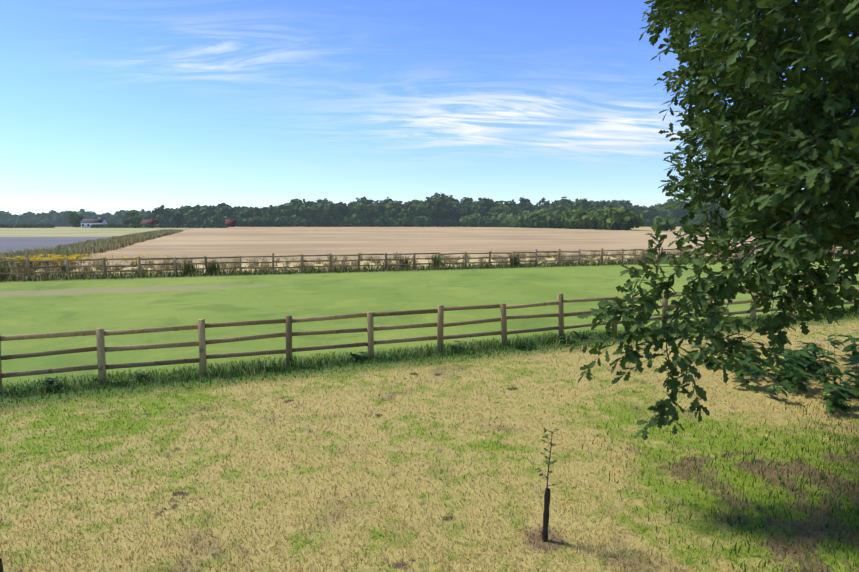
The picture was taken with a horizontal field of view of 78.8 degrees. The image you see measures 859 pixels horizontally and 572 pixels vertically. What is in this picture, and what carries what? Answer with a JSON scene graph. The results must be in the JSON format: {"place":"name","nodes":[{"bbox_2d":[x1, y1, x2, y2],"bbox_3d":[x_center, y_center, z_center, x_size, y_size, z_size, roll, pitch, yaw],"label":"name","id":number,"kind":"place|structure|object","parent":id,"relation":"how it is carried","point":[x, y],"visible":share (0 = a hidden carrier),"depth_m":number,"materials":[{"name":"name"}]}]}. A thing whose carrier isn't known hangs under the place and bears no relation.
{"place":"outdoors","nodes":[
{"label":"outdoors","id":0,"kind":"place"},
{"bbox_2d":[80,218,107,227],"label":"white house","id":1,"kind":"structure","parent":0,"point":[86,223],"depth_m":344.43,"materials":[{"name":"white paint"}]},
{"bbox_2d":[0,0,854,214],"label":"sky","id":2,"kind":"structure","parent":0,"point":[110,106],"materials":[{"name":"blue"}]},
{"bbox_2d":[0,225,858,571],"bbox_3d":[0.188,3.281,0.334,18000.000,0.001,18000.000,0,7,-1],"label":"ground","id":3,"kind":"structure","parent":0,"point":[58,305],"depth_m":9.05,"materials":[{"name":"green plant"}]},
{"bbox_2d":[0,558,2,571],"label":"sapling guard","id":4,"kind":"object","parent":3,"relation":"on","point":[1,567],"visible":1,"depth_m":4.27,"materials":[{"name":"black plastic"}]},
{"bbox_2d":[1,253,169,275],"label":"ragwort","id":5,"kind":"object","parent":3,"relation":"on","point":[74,256],"depth_m":32.83,"materials":[{"name":"yellow plant"}]},
{"bbox_2d":[140,219,157,224],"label":"brick house","id":6,"kind":"structure","parent":3,"relation":"on","point":[151,221],"depth_m":362.66,"materials":[{"name":"red brick"}]},
{"bbox_2d":[224,219,235,226],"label":"brick house","id":7,"kind":"structure","parent":3,"relation":"on","point":[231,223],"depth_m":408.68,"materials":[{"name":"red brick"}]},
{"bbox_2d":[0,192,815,230],"bbox_3d":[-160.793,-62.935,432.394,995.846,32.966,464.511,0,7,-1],"label":"woodland","id":8,"kind":"object","parent":3,"relation":"on","point":[442,210],"materials":[{"name":"green plant"}]},
{"bbox_2d":[0,245,854,278],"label":"fence","id":9,"kind":"object","parent":3,"relation":"on","point":[139,259],"visible":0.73,"depth_m":35.60,"materials":[{"name":"brown wood"}]},
{"bbox_2d":[0,229,858,571],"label":"long grass","id":10,"kind":"structure","parent":3,"relation":"on","point":[96,245],"depth_m":14.26,"materials":[{"name":"green plant"}]},
{"bbox_2d":[0,283,858,392],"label":"fence","id":11,"kind":"object","parent":3,"relation":"on","point":[101,349],"visible":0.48,"depth_m":12.18,"materials":[{"name":"brown wood"}]},
{"bbox_2d":[40,309,858,412],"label":"weeds","id":12,"kind":"object","parent":3,"relation":"on","point":[840,397],"visible":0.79,"depth_m":10.77,"materials":[{"name":"green plant"}]},
{"bbox_2d":[535,428,558,541],"bbox_3d":[1.228,2.037,5.391,0.201,1.253,0.301,-2,7,-19],"label":"sapling","id":13,"kind":"object","parent":3,"relation":"on","point":[547,495],"visible":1,"depth_m":5.40,"materials":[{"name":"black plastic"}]},
{"bbox_2d":[577,0,858,428],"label":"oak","id":14,"kind":"object","parent":3,"relation":"on","point":[842,68],"depth_m":6.03,"materials":[{"name":"green plant"}]},
{"bbox_2d":[564,0,858,439],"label":"oak leaves","id":15,"kind":"object","parent":14,"relation":"on","point":[779,203],"visible":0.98,"depth_m":5.91,"materials":[{"name":"green plant"}]},
{"bbox_2d":[639,0,858,251],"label":"oak leaves","id":16,"kind":"object","parent":14,"relation":"on","point":[667,15],"depth_m":9.78,"materials":[{"name":"green plant"}]},
{"bbox_2d":[696,336,856,413],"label":"weed stems","id":17,"kind":"object","parent":3,"relation":"on","point":[796,369],"visible":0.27,"depth_m":11.08,"materials":[{"name":"green plant"}]},
{"bbox_2d":[0,317,858,571],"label":"lawn","id":18,"kind":"structure","parent":0,"point":[604,562],"depth_m":6.70,"materials":[{"name":"plant"}]}
]}

